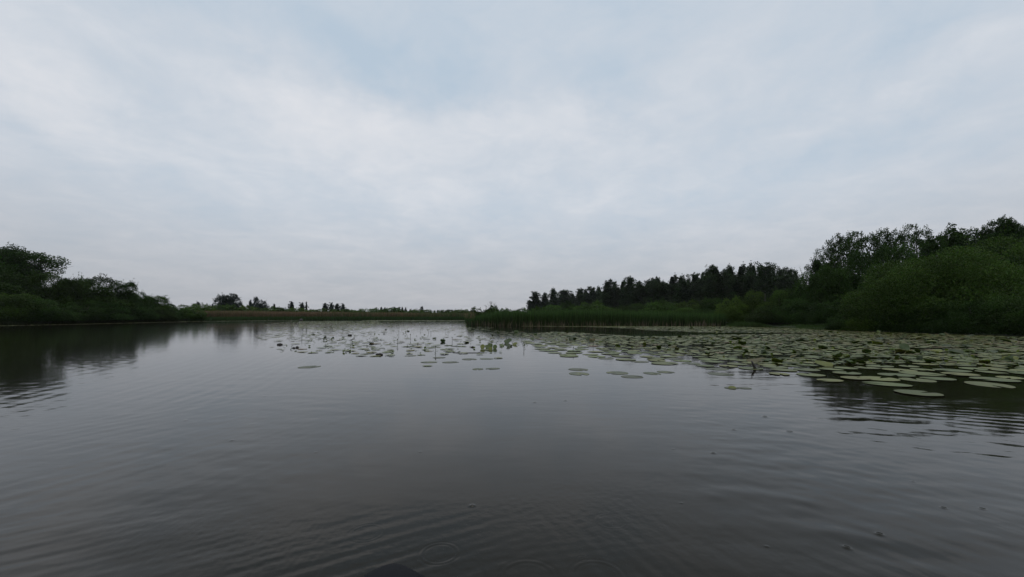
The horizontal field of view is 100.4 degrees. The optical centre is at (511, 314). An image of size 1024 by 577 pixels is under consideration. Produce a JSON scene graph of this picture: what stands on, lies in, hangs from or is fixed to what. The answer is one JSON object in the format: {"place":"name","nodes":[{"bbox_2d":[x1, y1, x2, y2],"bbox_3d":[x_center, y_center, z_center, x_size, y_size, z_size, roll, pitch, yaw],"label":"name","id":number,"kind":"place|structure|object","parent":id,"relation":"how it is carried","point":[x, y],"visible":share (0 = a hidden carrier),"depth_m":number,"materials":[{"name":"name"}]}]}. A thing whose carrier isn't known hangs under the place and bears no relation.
{"place":"outdoors","nodes":[
{"label":"outdoors","id":0,"kind":"place"},
{"bbox_2d":[0,320,1023,576],"bbox_3d":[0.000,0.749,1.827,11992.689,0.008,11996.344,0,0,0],"label":"water","id":1,"kind":"structure","parent":0,"point":[250,448],"depth_m":2.23,"materials":[{"name":"black liquid"}]},
{"bbox_2d":[363,563,424,576],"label":"kayak","id":2,"kind":"object","parent":1,"relation":"on","point":[393,570],"visible":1,"depth_m":0.86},
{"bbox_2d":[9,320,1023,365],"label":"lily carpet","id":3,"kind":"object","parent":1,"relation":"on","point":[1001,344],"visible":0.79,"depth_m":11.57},
{"bbox_2d":[280,321,1023,365],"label":"leaf scraps","id":4,"kind":"object","parent":1,"relation":"on","point":[798,360],"visible":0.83,"depth_m":8.98,"materials":[{"name":"plant"}]},
{"bbox_2d":[858,376,899,380],"bbox_3d":[4.242,0.745,4.933,0.363,0.005,0.392,0,0,7],"label":"lily pad","id":5,"kind":"object","parent":1,"relation":"on","point":[881,379],"visible":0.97,"depth_m":4.92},
{"bbox_2d":[865,381,912,386],"bbox_3d":[3.991,0.743,4.546,0.407,0.010,0.319,-1,-2,31],"label":"lily pad","id":6,"kind":"object","parent":1,"relation":"on","point":[888,384],"visible":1,"depth_m":4.50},
{"bbox_2d":[877,373,914,376],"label":"lily pad","id":7,"kind":"object","parent":1,"relation":"on","point":[898,374],"visible":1,"depth_m":5.25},
{"bbox_2d":[898,378,936,381],"bbox_3d":[4.599,0.746,4.837,0.319,0.006,0.304,0,0,27],"label":"lily pad","id":8,"kind":"object","parent":1,"relation":"on","point":[919,380],"visible":1,"depth_m":4.80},
{"bbox_2d":[894,389,943,395],"bbox_3d":[3.836,0.742,4.035,0.336,0.004,0.345,0,0,-11],"label":"lily pad","id":9,"kind":"object","parent":1,"relation":"on","point":[915,392],"visible":1,"depth_m":4.01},
{"bbox_2d":[899,371,943,375],"bbox_3d":[5.105,0.740,5.319,0.408,0.004,0.451,0,0,-26],"label":"lily pad","id":10,"kind":"object","parent":1,"relation":"on","point":[920,373],"visible":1,"depth_m":5.32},
{"bbox_2d":[920,377,956,379],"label":"lily pad","id":11,"kind":"object","parent":1,"relation":"on","point":[937,378],"visible":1,"depth_m":4.92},
{"bbox_2d":[940,372,980,375],"bbox_3d":[5.547,0.740,5.282,0.356,0.004,0.354,0,0,-5],"label":"lily pad","id":12,"kind":"object","parent":1,"relation":"on","point":[959,373],"visible":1,"depth_m":5.31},
{"bbox_2d":[964,381,1015,387],"bbox_3d":[5.051,0.746,4.519,0.350,0.010,0.428,0,1,14],"label":"lily pad","id":13,"kind":"object","parent":1,"relation":"on","point":[985,384],"visible":1,"depth_m":4.52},
{"bbox_2d":[969,377,1021,381],"bbox_3d":[5.506,0.742,4.866,0.387,0.003,0.398,0,0,-4],"label":"lily pad","id":14,"kind":"object","parent":1,"relation":"on","point":[999,379],"visible":1,"depth_m":4.84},
{"bbox_2d":[0,0,1023,312],"label":"sky","id":15,"kind":"structure","parent":0,"point":[435,155],"materials":[{"name":"white"}]},
{"bbox_2d":[511,322,1023,335],"bbox_3d":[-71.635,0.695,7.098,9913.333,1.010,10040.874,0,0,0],"label":"ground","id":16,"kind":"structure","parent":0,"point":[776,324],"depth_m":18.46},
{"bbox_2d":[0,268,58,304],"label":"willow","id":17,"kind":"object","parent":16,"relation":"on","point":[11,290],"visible":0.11,"depth_m":33.23,"materials":[{"name":"green plant"}]},
{"bbox_2d":[0,278,64,302],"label":"willow","id":18,"kind":"object","parent":16,"relation":"on","point":[26,286],"visible":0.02,"depth_m":34.75,"materials":[{"name":"green plant"}]},
{"bbox_2d":[0,243,71,290],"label":"spreading tree","id":19,"kind":"object","parent":16,"relation":"on","point":[16,264],"visible":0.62,"depth_m":36.23,"materials":[{"name":"green plant"}]},
{"bbox_2d":[0,291,80,321],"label":"willow bush","id":20,"kind":"object","parent":16,"relation":"on","point":[7,302],"visible":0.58,"depth_m":30.22,"materials":[{"name":"green plant"}]},
{"bbox_2d":[18,297,87,323],"bbox_3d":[-34.391,-0.260,31.508,4.118,1.976,3.221,0,0,-3],"label":"willow bush","id":21,"kind":"object","parent":16,"relation":"on","point":[59,316],"visible":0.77,"depth_m":30.96,"materials":[{"name":"green plant"}]},
{"bbox_2d":[26,269,98,309],"bbox_3d":[-36.934,-1.372,34.946,4.515,4.488,5.443,0,0,36],"label":"willow","id":22,"kind":"object","parent":16,"relation":"on","point":[54,292],"visible":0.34,"depth_m":34.36,"materials":[{"name":"green plant"}]},
{"bbox_2d":[57,300,108,320],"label":"willow bush","id":23,"kind":"object","parent":16,"relation":"on","point":[86,314],"visible":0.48,"depth_m":33.87,"materials":[{"name":"green plant"}]},
{"bbox_2d":[0,318,191,324],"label":"shore sedge","id":24,"kind":"object","parent":16,"relation":"on","point":[14,322],"visible":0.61,"depth_m":33.56,"materials":[{"name":"plant"}]},
{"bbox_2d":[70,273,142,320],"bbox_3d":[-36.649,-1.427,38.034,6.955,4.484,6.581,0,0,39],"label":"willow","id":25,"kind":"object","parent":16,"relation":"on","point":[100,297],"visible":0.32,"depth_m":37.39,"materials":[{"name":"green plant"}]},
{"bbox_2d":[90,301,134,320],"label":"willow bush","id":26,"kind":"object","parent":16,"relation":"on","point":[114,312],"visible":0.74,"depth_m":35.74,"materials":[{"name":"green plant"}]},
{"bbox_2d":[109,278,155,315],"bbox_3d":[-35.812,-1.063,39.430,3.926,4.876,4.030,0,0,19],"label":"willow","id":27,"kind":"object","parent":16,"relation":"on","point":[124,286],"visible":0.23,"depth_m":39.24,"materials":[{"name":"green plant"}]},
{"bbox_2d":[124,302,159,320],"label":"willow bush","id":28,"kind":"object","parent":16,"relation":"on","point":[141,314],"visible":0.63,"depth_m":38.45,"materials":[{"name":"green plant"}]},
{"bbox_2d":[136,293,158,309],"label":"willow","id":29,"kind":"object","parent":16,"relation":"on","point":[150,298],"visible":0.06,"depth_m":41.59,"materials":[{"name":"green plant"}]},
{"bbox_2d":[142,295,179,319],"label":"willow","id":30,"kind":"object","parent":16,"relation":"on","point":[165,306],"visible":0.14,"depth_m":42.24,"materials":[{"name":"green plant"}]},
{"bbox_2d":[153,308,178,319],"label":"willow bush","id":31,"kind":"object","parent":16,"relation":"on","point":[164,315],"visible":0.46,"depth_m":41.03,"materials":[{"name":"green plant"}]},
{"bbox_2d":[158,300,183,318],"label":"willow bush","id":32,"kind":"object","parent":16,"relation":"on","point":[180,315],"visible":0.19,"depth_m":43.67,"materials":[{"name":"green plant"}]},
{"bbox_2d":[171,303,207,318],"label":"willow bush","id":33,"kind":"object","parent":16,"relation":"on","point":[187,313],"visible":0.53,"depth_m":45.29,"materials":[{"name":"green plant"}]},
{"bbox_2d":[183,302,220,311],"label":"bush","id":34,"kind":"object","parent":16,"relation":"on","point":[204,307],"visible":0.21,"depth_m":59.54,"materials":[{"name":"green plant"}]},
{"bbox_2d":[212,292,242,307],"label":"distant tree","id":35,"kind":"object","parent":16,"relation":"on","point":[230,300],"visible":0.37,"depth_m":77.30,"materials":[{"name":"green plant"}]},
{"bbox_2d":[213,303,254,311],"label":"bush","id":36,"kind":"object","parent":16,"relation":"on","point":[226,307],"visible":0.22,"depth_m":62.45,"materials":[{"name":"green plant"}]},
{"bbox_2d":[250,297,264,308],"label":"distant tree","id":37,"kind":"object","parent":16,"relation":"on","point":[255,303],"visible":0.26,"depth_m":84.71,"materials":[{"name":"green plant"}]},
{"bbox_2d":[258,306,305,312],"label":"bush","id":38,"kind":"object","parent":16,"relation":"on","point":[278,309],"visible":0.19,"depth_m":64.84,"materials":[{"name":"green plant"}]},
{"bbox_2d":[188,315,471,324],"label":"green reeds","id":39,"kind":"object","parent":16,"relation":"on","point":[215,318],"visible":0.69,"depth_m":55.27,"materials":[{"name":"plant"}]},
{"bbox_2d":[194,310,474,318],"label":"dry reeds","id":40,"kind":"object","parent":16,"relation":"on","point":[254,313],"visible":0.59,"depth_m":56.78,"materials":[{"name":"plant"}]},
{"bbox_2d":[377,307,416,313],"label":"bush","id":41,"kind":"object","parent":16,"relation":"on","point":[391,309],"visible":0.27,"depth_m":77.31,"materials":[{"name":"green plant"}]},
{"bbox_2d":[480,305,498,314],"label":"bush","id":42,"kind":"object","parent":16,"relation":"on","point":[491,308],"visible":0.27,"depth_m":53.42,"materials":[{"name":"green plant"}]},
{"bbox_2d":[527,291,543,308],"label":"tree","id":43,"kind":"object","parent":16,"relation":"on","point":[535,299],"visible":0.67,"depth_m":148.99,"materials":[{"name":"green plant"}]},
{"bbox_2d":[539,292,548,309],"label":"tree","id":44,"kind":"object","parent":16,"relation":"on","point":[544,299],"visible":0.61,"depth_m":149.16,"materials":[{"name":"green plant"}]},
{"bbox_2d":[547,288,562,309],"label":"tree","id":45,"kind":"object","parent":16,"relation":"on","point":[553,301],"visible":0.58,"depth_m":139.71,"materials":[{"name":"green plant"}]},
{"bbox_2d":[557,289,575,308],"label":"tree","id":46,"kind":"object","parent":16,"relation":"on","point":[563,295],"visible":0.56,"depth_m":147.05,"materials":[{"name":"green plant"}]},
{"bbox_2d":[559,301,578,309],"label":"willow bush","id":47,"kind":"object","parent":16,"relation":"on","point":[569,304],"visible":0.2,"depth_m":39.72,"materials":[{"name":"green plant"}]},
{"bbox_2d":[574,292,584,309],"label":"tree","id":48,"kind":"object","parent":16,"relation":"on","point":[580,296],"visible":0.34,"depth_m":134.19,"materials":[{"name":"green plant"}]},
{"bbox_2d":[580,293,592,305],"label":"tree","id":49,"kind":"object","parent":16,"relation":"on","point":[587,300],"visible":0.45,"depth_m":128.79,"materials":[{"name":"green plant"}]},
{"bbox_2d":[586,286,597,301],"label":"tree","id":50,"kind":"object","parent":16,"relation":"on","point":[593,292],"visible":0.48,"depth_m":129.25,"materials":[{"name":"green plant"}]},
{"bbox_2d":[572,299,616,311],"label":"willow bush","id":51,"kind":"object","parent":16,"relation":"on","point":[596,304],"visible":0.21,"depth_m":34.42,"materials":[{"name":"green plant"}]},
{"bbox_2d":[466,307,726,325],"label":"cattails","id":52,"kind":"object","parent":16,"relation":"on","point":[578,317],"visible":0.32,"depth_m":27.27,"materials":[{"name":"plant"}]},
{"bbox_2d":[475,319,721,325],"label":"dead stalks","id":53,"kind":"object","parent":16,"relation":"on","point":[595,323],"visible":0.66,"depth_m":26.93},
{"bbox_2d":[600,279,615,307],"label":"tree","id":54,"kind":"object","parent":16,"relation":"on","point":[607,296],"visible":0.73,"depth_m":103.43,"materials":[{"name":"green plant"}]},
{"bbox_2d":[611,287,621,308],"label":"tree","id":55,"kind":"object","parent":16,"relation":"on","point":[616,298],"visible":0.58,"depth_m":102.60,"materials":[{"name":"green plant"}]},
{"bbox_2d":[622,275,637,305],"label":"tree","id":56,"kind":"object","parent":16,"relation":"on","point":[629,287],"visible":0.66,"depth_m":94.48,"materials":[{"name":"green plant"}]},
{"bbox_2d":[628,282,648,308],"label":"tree","id":57,"kind":"object","parent":16,"relation":"on","point":[639,295],"visible":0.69,"depth_m":88.73,"materials":[{"name":"green plant"}]},
{"bbox_2d":[640,281,669,306],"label":"tree","id":58,"kind":"object","parent":16,"relation":"on","point":[653,289],"visible":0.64,"depth_m":85.22,"materials":[{"name":"green plant"}]},
{"bbox_2d":[637,298,680,312],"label":"willow bush","id":59,"kind":"object","parent":16,"relation":"on","point":[668,308],"visible":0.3,"depth_m":33.54,"materials":[{"name":"green plant"}]},
{"bbox_2d":[657,281,671,306],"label":"tree","id":60,"kind":"object","parent":16,"relation":"on","point":[662,290],"visible":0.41,"depth_m":85.67,"materials":[{"name":"green plant"}]},
{"bbox_2d":[664,282,676,302],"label":"tree","id":61,"kind":"object","parent":16,"relation":"on","point":[671,289],"visible":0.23,"depth_m":89.51,"materials":[{"name":"green plant"}]},
{"bbox_2d":[668,275,679,286],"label":"tree","id":62,"kind":"object","parent":16,"relation":"on","point":[673,280],"visible":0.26,"depth_m":91.68,"materials":[{"name":"green plant"}]},
{"bbox_2d":[670,280,693,307],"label":"tree","id":63,"kind":"object","parent":16,"relation":"on","point":[682,291],"visible":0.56,"depth_m":81.98,"materials":[{"name":"green plant"}]},
{"bbox_2d":[670,299,704,311],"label":"willow bush","id":64,"kind":"object","parent":16,"relation":"on","point":[693,305],"visible":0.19,"depth_m":34.24,"materials":[{"name":"green plant"}]},
{"bbox_2d":[688,280,700,303],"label":"tree","id":65,"kind":"object","parent":16,"relation":"on","point":[692,286],"visible":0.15,"depth_m":82.41,"materials":[{"name":"green plant"}]},
{"bbox_2d":[691,278,706,304],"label":"tree","id":66,"kind":"object","parent":16,"relation":"on","point":[699,288],"visible":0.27,"depth_m":78.71,"materials":[{"name":"green plant"}]},
{"bbox_2d":[699,273,716,305],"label":"tree","id":67,"kind":"object","parent":16,"relation":"on","point":[708,288],"visible":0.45,"depth_m":69.37,"materials":[{"name":"green plant"}]},
{"bbox_2d":[695,295,725,311],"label":"willow bush","id":68,"kind":"object","parent":16,"relation":"on","point":[712,306],"visible":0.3,"depth_m":32.77,"materials":[{"name":"green plant"}]},
{"bbox_2d":[701,264,719,293],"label":"tree","id":69,"kind":"object","parent":16,"relation":"on","point":[712,269],"visible":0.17,"depth_m":73.41,"materials":[{"name":"green plant"}]},
{"bbox_2d":[709,271,732,308],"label":"tree","id":70,"kind":"object","parent":16,"relation":"on","point":[721,292],"visible":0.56,"depth_m":66.02,"materials":[{"name":"green plant"}]},
{"bbox_2d":[724,271,739,304],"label":"tree","id":71,"kind":"object","parent":16,"relation":"on","point":[731,291],"visible":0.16,"depth_m":68.04,"materials":[{"name":"green plant"}]},
{"bbox_2d":[715,295,749,322],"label":"willow bush","id":72,"kind":"object","parent":16,"relation":"on","point":[732,311],"visible":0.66,"depth_m":27.74,"materials":[{"name":"green plant"}]},
{"bbox_2d":[730,274,742,296],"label":"tree","id":73,"kind":"object","parent":16,"relation":"on","point":[736,287],"visible":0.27,"depth_m":69.89,"materials":[{"name":"green plant"}]},
{"bbox_2d":[734,261,747,290],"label":"tree","id":74,"kind":"object","parent":16,"relation":"on","point":[741,270],"visible":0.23,"depth_m":71.96,"materials":[{"name":"green plant"}]},
{"bbox_2d":[738,273,757,302],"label":"tree","id":75,"kind":"object","parent":16,"relation":"on","point":[748,282],"visible":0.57,"depth_m":68.51,"materials":[{"name":"green plant"}]},
{"bbox_2d":[744,260,762,298],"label":"tree","id":76,"kind":"object","parent":16,"relation":"on","point":[751,267],"visible":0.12,"depth_m":70.54,"materials":[{"name":"green plant"}]},
{"bbox_2d":[737,288,773,322],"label":"willow bush","id":77,"kind":"object","parent":16,"relation":"on","point":[756,300],"visible":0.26,"depth_m":27.77,"materials":[{"name":"green plant"}]},
{"bbox_2d":[743,303,787,324],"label":"willow bush","id":78,"kind":"object","parent":16,"relation":"on","point":[762,316],"visible":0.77,"depth_m":25.52,"materials":[{"name":"green plant"}]},
{"bbox_2d":[753,261,777,292],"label":"tree","id":79,"kind":"object","parent":16,"relation":"on","point":[764,274],"visible":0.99,"depth_m":63.42,"materials":[{"name":"green plant"}]},
{"bbox_2d":[761,273,783,303],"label":"tree","id":80,"kind":"object","parent":16,"relation":"on","point":[774,283],"visible":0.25,"depth_m":67.78,"materials":[{"name":"green plant"}]},
{"bbox_2d":[769,286,796,311],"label":"willow bush","id":81,"kind":"object","parent":16,"relation":"on","point":[779,302],"visible":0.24,"depth_m":27.71,"materials":[{"name":"green plant"}]},
{"bbox_2d":[721,321,848,330],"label":"bank grass","id":82,"kind":"structure","parent":16,"relation":"on","point":[756,324],"depth_m":24.42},
{"bbox_2d":[775,273,795,297],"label":"tree","id":83,"kind":"object","parent":16,"relation":"on","point":[785,281],"visible":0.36,"depth_m":69.00,"materials":[{"name":"green plant"}]},
{"bbox_2d":[782,267,794,277],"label":"tree","id":84,"kind":"object","parent":16,"relation":"on","point":[788,271],"visible":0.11,"depth_m":76.59,"materials":[{"name":"green plant"}]},
{"bbox_2d":[765,298,816,323],"bbox_3d":[16.795,-0.176,24.996,3.269,1.757,2.556,0,0,-5],"label":"willow bush","id":85,"kind":"object","parent":16,"relation":"on","point":[796,314],"visible":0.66,"depth_m":24.68,"materials":[{"name":"green plant"}]},
{"bbox_2d":[783,267,824,308],"bbox_3d":[18.968,-0.877,26.988,2.900,4.294,2.825,0,0,-34],"label":"willow bush","id":86,"kind":"object","parent":16,"relation":"on","point":[804,290],"visible":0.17,"depth_m":26.98,"materials":[{"name":"green plant"}]},
{"bbox_2d":[804,254,828,285],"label":"alder","id":87,"kind":"object","parent":16,"relation":"on","point":[816,265],"visible":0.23,"depth_m":30.92,"materials":[{"name":"green plant"}]},
{"bbox_2d":[805,297,854,323],"bbox_3d":[17.100,-0.115,22.491,2.536,1.625,2.777,0,0,-44],"label":"willow bush","id":88,"kind":"object","parent":16,"relation":"on","point":[824,312],"visible":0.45,"depth_m":22.47,"materials":[{"name":"green plant"}]},
{"bbox_2d":[813,241,846,277],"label":"alder","id":89,"kind":"object","parent":16,"relation":"on","point":[826,249],"visible":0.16,"depth_m":30.90,"materials":[{"name":"green plant"}]},
{"bbox_2d":[806,262,856,308],"bbox_3d":[19.099,-1.127,25.466,2.783,3.902,3.356,0,0,36],"label":"willow bush","id":90,"kind":"object","parent":16,"relation":"on","point":[826,290],"visible":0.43,"depth_m":25.06,"materials":[{"name":"green plant"}]},
{"bbox_2d":[819,233,857,282],"bbox_3d":[23.052,-2.501,30.048,2.248,6.549,2.060,0,0,-4],"label":"alder","id":91,"kind":"object","parent":16,"relation":"on","point":[842,250],"visible":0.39,"depth_m":29.85,"materials":[{"name":"green plant"}]},
{"bbox_2d":[823,313,857,329],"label":"willow bush","id":92,"kind":"object","parent":16,"relation":"on","point":[834,324],"visible":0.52,"depth_m":19.93,"materials":[{"name":"green plant"}]},
{"bbox_2d":[833,232,866,278],"bbox_3d":[24.517,-2.656,30.934,1.832,6.892,1.906,0,0,-2],"label":"alder","id":93,"kind":"object","parent":16,"relation":"on","point":[847,239],"visible":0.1,"depth_m":30.76,"materials":[{"name":"green plant"}]},
{"bbox_2d":[827,245,881,304],"bbox_3d":[21.930,-1.763,27.023,4.492,5.265,4.251,0,0,-2],"label":"tree","id":94,"kind":"object","parent":16,"relation":"on","point":[856,263],"visible":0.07,"depth_m":26.74,"materials":[{"name":"green plant"}]},
{"bbox_2d":[844,231,877,275],"bbox_3d":[24.618,-2.587,30.175,2.182,6.742,2.099,0,0,-27],"label":"alder","id":95,"kind":"object","parent":16,"relation":"on","point":[859,243],"visible":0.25,"depth_m":29.97,"materials":[{"name":"green plant"}]},
{"bbox_2d":[839,303,887,330],"bbox_3d":[16.119,0.193,19.144,1.961,1.397,2.507,0,0,-27],"label":"willow bush","id":96,"kind":"object","parent":16,"relation":"on","point":[863,326],"visible":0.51,"depth_m":18.96,"materials":[{"name":"green plant"}]},
{"bbox_2d":[864,228,891,263],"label":"alder","id":97,"kind":"object","parent":16,"relation":"on","point":[877,233],"visible":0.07,"depth_m":30.86,"materials":[{"name":"green plant"}]},
{"bbox_2d":[871,228,904,265],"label":"alder","id":98,"kind":"object","parent":16,"relation":"on","point":[886,238],"visible":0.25,"depth_m":29.84,"materials":[{"name":"green plant"}]},
{"bbox_2d":[854,237,923,291],"bbox_3d":[23.239,-1.580,25.995,4.189,6.488,4.080,0,0,-21],"label":"willow bush","id":99,"kind":"object","parent":16,"relation":"on","point":[884,251],"visible":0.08,"depth_m":25.87,"materials":[{"name":"green plant"}]},
{"bbox_2d":[890,227,915,261],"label":"alder","id":100,"kind":"object","parent":16,"relation":"on","point":[901,237],"visible":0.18,"depth_m":29.60,"materials":[{"name":"green plant"}]},
{"bbox_2d":[902,223,932,256],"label":"alder","id":101,"kind":"object","parent":16,"relation":"on","point":[917,233],"visible":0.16,"depth_m":31.00,"materials":[{"name":"green plant"}]},
{"bbox_2d":[908,231,948,260],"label":"alder","id":102,"kind":"object","parent":16,"relation":"on","point":[928,245],"visible":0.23,"depth_m":28.74,"materials":[{"name":"green plant"}]},
{"bbox_2d":[835,232,1023,326],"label":"willow","id":103,"kind":"object","parent":16,"relation":"on","point":[947,280],"visible":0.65,"depth_m":17.87,"materials":[{"name":"green plant"}]},
{"bbox_2d":[904,298,979,333],"bbox_3d":[17.125,0.135,16.855,2.545,1.536,2.377,0,0,36],"label":"willow bush","id":104,"kind":"object","parent":16,"relation":"on","point":[932,327],"visible":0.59,"depth_m":16.56,"materials":[{"name":"green plant"}]},
{"bbox_2d":[937,222,979,265],"bbox_3d":[30.460,-2.758,29.142,2.958,7.188,2.859,0,0,25],"label":"alder","id":105,"kind":"object","parent":16,"relation":"on","point":[956,237],"visible":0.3,"depth_m":28.72,"materials":[{"name":"green plant"}]},
{"bbox_2d":[929,295,1023,334],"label":"willow bush","id":106,"kind":"object","parent":16,"relation":"on","point":[979,314],"visible":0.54,"depth_m":15.80,"materials":[{"name":"green plant"}]},
{"bbox_2d":[964,225,990,268],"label":"alder","id":107,"kind":"object","parent":16,"relation":"on","point":[985,230],"visible":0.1,"depth_m":27.95,"materials":[{"name":"green plant"}]},
{"bbox_2d":[951,225,1023,303],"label":"willow","id":108,"kind":"object","parent":16,"relation":"on","point":[998,242],"visible":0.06,"depth_m":19.82,"materials":[{"name":"green plant"}]},
{"bbox_2d":[967,293,1023,335],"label":"willow bush","id":109,"kind":"object","parent":16,"relation":"on","point":[1016,313],"visible":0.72,"depth_m":15.07,"materials":[{"name":"green plant"}]},
{"bbox_2d":[975,214,1023,266],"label":"alder","id":110,"kind":"object","parent":16,"relation":"on","point":[1015,228],"visible":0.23,"depth_m":26.73,"materials":[{"name":"green plant"}]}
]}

